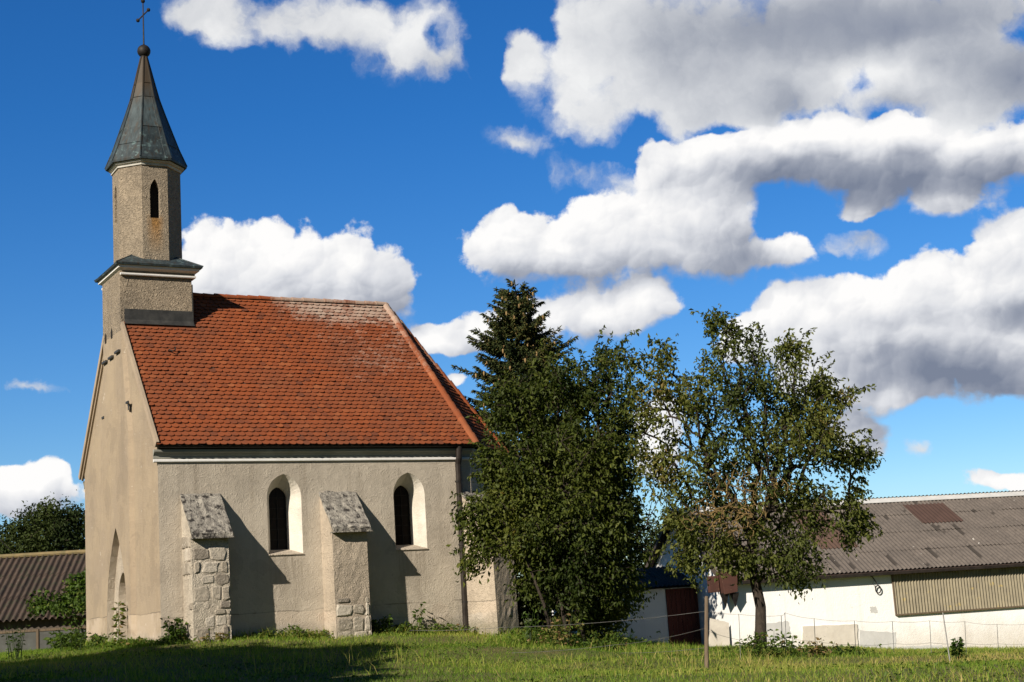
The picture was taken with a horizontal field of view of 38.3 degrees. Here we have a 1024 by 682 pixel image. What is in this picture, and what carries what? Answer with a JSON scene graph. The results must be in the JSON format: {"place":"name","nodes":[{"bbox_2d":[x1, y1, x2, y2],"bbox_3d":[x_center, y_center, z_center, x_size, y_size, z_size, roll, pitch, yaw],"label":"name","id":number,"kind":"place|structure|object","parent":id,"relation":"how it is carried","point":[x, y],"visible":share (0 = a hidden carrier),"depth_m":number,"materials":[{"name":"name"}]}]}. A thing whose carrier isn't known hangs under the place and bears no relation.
{"place":"outdoors","nodes":[
{"label":"outdoors","id":0,"kind":"place"},
{"bbox_2d":[0,606,1023,681],"bbox_3d":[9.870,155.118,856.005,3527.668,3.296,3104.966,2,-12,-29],"label":"ground","id":1,"kind":"structure","parent":0,"point":[534,653],"depth_m":32.69,"materials":[{"name":"plant"}]},
{"bbox_2d":[1,624,29,660],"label":"nettle","id":2,"kind":"object","parent":1,"relation":"on","point":[17,650],"visible":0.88,"depth_m":40.31,"materials":[{"name":"green plant"}]},
{"bbox_2d":[0,489,84,553],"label":"ash tree","id":3,"kind":"object","parent":1,"relation":"on","point":[57,529],"visible":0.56,"depth_m":80.98,"materials":[{"name":"green plant"}]},
{"bbox_2d":[0,549,86,652],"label":"shed","id":4,"kind":"structure","parent":1,"relation":"on","point":[23,576],"depth_m":60.26,"materials":[{"name":"brown metal"}]},
{"bbox_2d":[0,629,38,652],"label":"window","id":5,"kind":"structure","parent":4,"relation":"in","point":[31,637],"depth_m":58.15,"materials":[{"name":"grey glass"}]},
{"bbox_2d":[24,568,85,639],"bbox_3d":[-16.911,10.694,60.107,5.866,4.986,4.177,15,-21,-61],"label":"climbing vine","id":6,"kind":"object","parent":4,"relation":"on","point":[76,588],"visible":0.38,"depth_m":58.70,"materials":[{"name":"green plant"}]},
{"bbox_2d":[39,627,78,648],"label":"window","id":7,"kind":"structure","parent":4,"relation":"in","point":[43,633],"depth_m":58.26,"materials":[{"name":"grey glass"}]},
{"bbox_2d":[79,626,86,639],"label":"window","id":8,"kind":"structure","parent":4,"relation":"in","point":[82,628],"depth_m":58.39,"materials":[{"name":"grey glass"}]},
{"bbox_2d":[42,629,79,649],"bbox_3d":[-14.016,9.430,46.231,1.314,0.896,1.570,2,-12,-29],"label":"elder shrub","id":9,"kind":"object","parent":1,"relation":"on","point":[54,644],"visible":0.5,"depth_m":45.96,"materials":[{"name":"green plant"}]},
{"bbox_2d":[56,627,91,651],"bbox_3d":[-12.411,8.480,41.689,0.922,0.802,1.357,2,-12,-29],"label":"nettle","id":10,"kind":"object","parent":1,"relation":"on","point":[76,643],"visible":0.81,"depth_m":41.59,"materials":[{"name":"green plant"}]},
{"bbox_2d":[89,632,111,647],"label":"nettle","id":11,"kind":"object","parent":1,"relation":"on","point":[97,638],"visible":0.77,"depth_m":43.09,"materials":[{"name":"green plant"}]},
{"bbox_2d":[111,601,126,643],"bbox_3d":[-11.198,8.126,42.016,0.445,1.408,0.449,-8,-11,25],"label":"mullein","id":12,"kind":"object","parent":1,"relation":"on","point":[118,632],"visible":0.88,"depth_m":42.01,"materials":[{"name":"green plant"}]},
{"bbox_2d":[117,638,146,647],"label":"nettle","id":13,"kind":"object","parent":1,"relation":"on","point":[128,643],"visible":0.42,"depth_m":40.09,"materials":[{"name":"green plant"}]},
{"bbox_2d":[160,616,188,643],"bbox_3d":[-8.963,7.783,39.361,0.789,0.899,0.783,2,-12,-29],"label":"nettle","id":14,"kind":"object","parent":1,"relation":"on","point":[172,631],"visible":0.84,"depth_m":39.29,"materials":[{"name":"green plant"}]},
{"bbox_2d":[193,632,229,642],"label":"nettle","id":15,"kind":"object","parent":1,"relation":"on","point":[219,637],"visible":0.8,"depth_m":39.11,"materials":[{"name":"green plant"}]},
{"bbox_2d":[251,628,281,637],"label":"nettle","id":16,"kind":"object","parent":1,"relation":"on","point":[270,632],"visible":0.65,"depth_m":40.64,"materials":[{"name":"green plant"}]},
{"bbox_2d":[78,0,518,642],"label":"church","id":17,"kind":"structure","parent":1,"relation":"on","point":[258,462],"depth_m":43.63,"materials":[{"name":"paint"}]},
{"bbox_2d":[107,528,127,642],"bbox_3d":[-11.342,7.707,43.387,0.570,4.420,2.300,2,-12,-29],"label":"doorway","id":18,"kind":"structure","parent":17,"relation":"in","point":[116,579],"depth_m":44.05,"materials":[{"name":"paint"}]},
{"bbox_2d":[267,474,303,555],"bbox_3d":[-6.591,4.975,42.165,1.053,2.297,0.595,2,-12,-29],"label":"window","id":19,"kind":"structure","parent":17,"relation":"in","point":[284,509],"depth_m":42.32,"materials":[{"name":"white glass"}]},
{"bbox_2d":[393,473,427,549],"bbox_3d":[-3.165,5.103,44.088,1.053,2.297,0.595,2,-12,-29],"label":"window","id":20,"kind":"structure","parent":17,"relation":"in","point":[408,492],"depth_m":44.26,"materials":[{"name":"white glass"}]},
{"bbox_2d":[371,619,382,635],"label":"nettle","id":21,"kind":"object","parent":1,"relation":"on","point":[374,623],"visible":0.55,"depth_m":42.07,"materials":[{"name":"green plant"}]},
{"bbox_2d":[381,614,393,632],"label":"nettle","id":22,"kind":"object","parent":1,"relation":"on","point":[388,620],"visible":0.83,"depth_m":42.40,"materials":[{"name":"green plant"}]},
{"bbox_2d":[385,624,411,634],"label":"nettle","id":23,"kind":"object","parent":1,"relation":"on","point":[406,628],"visible":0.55,"depth_m":42.55,"materials":[{"name":"green plant"}]},
{"bbox_2d":[412,601,425,632],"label":"nettle","id":24,"kind":"object","parent":1,"relation":"on","point":[421,618],"visible":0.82,"depth_m":43.09,"materials":[{"name":"green plant"}]},
{"bbox_2d":[426,619,460,634],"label":"nettle","id":25,"kind":"object","parent":1,"relation":"on","point":[444,628],"visible":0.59,"depth_m":43.13,"materials":[{"name":"green plant"}]},
{"bbox_2d":[456,624,477,632],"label":"nettle","id":26,"kind":"object","parent":1,"relation":"on","point":[463,627],"visible":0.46,"depth_m":43.52,"materials":[{"name":"green plant"}]},
{"bbox_2d":[58,622,973,656],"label":"undergrowth","id":27,"kind":"object","parent":1,"relation":"on","point":[303,634],"visible":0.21,"depth_m":40.63,"materials":[{"name":"green plant"}]},
{"bbox_2d":[509,626,531,634],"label":"nettle","id":28,"kind":"object","parent":1,"relation":"on","point":[515,628],"visible":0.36,"depth_m":43.41,"materials":[{"name":"green plant"}]},
{"bbox_2d":[451,278,596,632],"bbox_3d":[0.513,4.259,51.927,5.912,13.147,5.872,2,-12,-29],"label":"spruce tree","id":29,"kind":"object","parent":1,"relation":"on","point":[517,326],"visible":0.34,"depth_m":51.84,"materials":[{"name":"green plant"}]},
{"bbox_2d":[521,609,542,643],"bbox_3d":[0.563,7.730,39.517,0.570,1.104,0.596,-3,-10,-5],"label":"nettle","id":30,"kind":"object","parent":1,"relation":"on","point":[529,635],"visible":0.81,"depth_m":39.47,"materials":[{"name":"green plant"}]},
{"bbox_2d":[446,324,667,643],"bbox_3d":[1.440,4.096,41.159,6.332,9.130,4.174,2,-12,-29],"label":"plum tree","id":31,"kind":"object","parent":1,"relation":"on","point":[559,556],"visible":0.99,"depth_m":40.73,"materials":[{"name":"green plant"}]},
{"bbox_2d":[537,613,584,647],"bbox_3d":[1.189,7.680,38.754,1.244,1.008,1.097,-13,-14,41],"label":"bramble","id":32,"kind":"object","parent":1,"relation":"on","point":[558,629],"visible":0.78,"depth_m":38.71,"materials":[{"name":"green plant"}]},
{"bbox_2d":[538,417,656,581],"bbox_3d":[2.555,6.694,52.456,5.272,8.642,4.825,-6,-10,11],"label":"maple tree","id":33,"kind":"object","parent":1,"relation":"on","point":[645,517],"depth_m":51.99,"materials":[{"name":"green plant"}]},
{"bbox_2d":[583,631,634,650],"bbox_3d":[2.380,7.933,38.521,1.568,0.774,1.274,-13,-14,43],"label":"bramble","id":34,"kind":"object","parent":1,"relation":"on","point":[596,640],"visible":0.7,"depth_m":38.53,"materials":[{"name":"green plant"}]},
{"bbox_2d":[552,566,701,645],"bbox_3d":[4.323,11.099,59.815,5.327,4.770,5.313,-1,-10,-13],"label":"lean to","id":35,"kind":"object","parent":1,"relation":"on","point":[676,597],"visible":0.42,"depth_m":57.86,"materials":[{"name":"white paint"}]},
{"bbox_2d":[665,587,701,645],"bbox_3d":[6.796,11.254,57.866,1.374,3.070,0.041,-1,-10,-13],"label":"door","id":36,"kind":"structure","parent":35,"relation":"in","point":[677,604],"depth_m":57.92,"materials":[{"name":"brown wood"}]},
{"bbox_2d":[623,509,661,568],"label":"maple tree","id":37,"kind":"object","parent":1,"relation":"on","point":[652,539],"visible":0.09,"depth_m":85.61,"materials":[{"name":"green plant"}]},
{"bbox_2d":[412,596,1023,668],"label":"wire fence","id":38,"kind":"object","parent":1,"relation":"on","point":[706,634],"visible":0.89,"depth_m":31.67,"materials":[{"name":"grey metal"}]},
{"bbox_2d":[592,303,885,648],"bbox_3d":[5.876,3.548,36.751,6.752,9.001,4.378,-6,-11,15],"label":"apple tree","id":39,"kind":"object","parent":1,"relation":"on","point":[814,425],"visible":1,"depth_m":36.38,"materials":[{"name":"green plant"}]},
{"bbox_2d":[735,629,780,658],"bbox_3d":[5.925,7.351,35.237,0.936,0.912,1.306,2,-12,-29],"label":"nettle","id":40,"kind":"object","parent":1,"relation":"on","point":[763,643],"visible":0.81,"depth_m":35.21,"materials":[{"name":"green plant"}]},
{"bbox_2d":[776,631,802,656],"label":"nettle","id":41,"kind":"object","parent":1,"relation":"on","point":[788,644],"visible":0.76,"depth_m":35.53,"materials":[{"name":"green plant"}]},
{"bbox_2d":[797,637,837,657],"bbox_3d":[7.302,7.389,35.195,0.723,0.658,1.023,-12,-13,39],"label":"dock","id":42,"kind":"object","parent":1,"relation":"on","point":[819,650],"visible":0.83,"depth_m":35.08,"materials":[{"name":"green plant"}]},
{"bbox_2d":[645,490,1023,649],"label":"barn","id":43,"kind":"structure","parent":1,"relation":"on","point":[957,559],"depth_m":56.73,"materials":[{"name":"white paint"}]},
{"bbox_2d":[833,643,881,655],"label":"nettle","id":44,"kind":"object","parent":1,"relation":"on","point":[839,650],"visible":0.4,"depth_m":36.96,"materials":[{"name":"green plant"}]},
{"bbox_2d":[950,637,965,658],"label":"thistle","id":45,"kind":"object","parent":1,"relation":"on","point":[960,644],"visible":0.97,"depth_m":32.62,"materials":[{"name":"green plant"}]},
{"bbox_2d":[0,0,1023,576],"label":"sky","id":46,"kind":"structure","parent":0,"point":[852,171],"materials":[{"name":"blue"}]}
]}

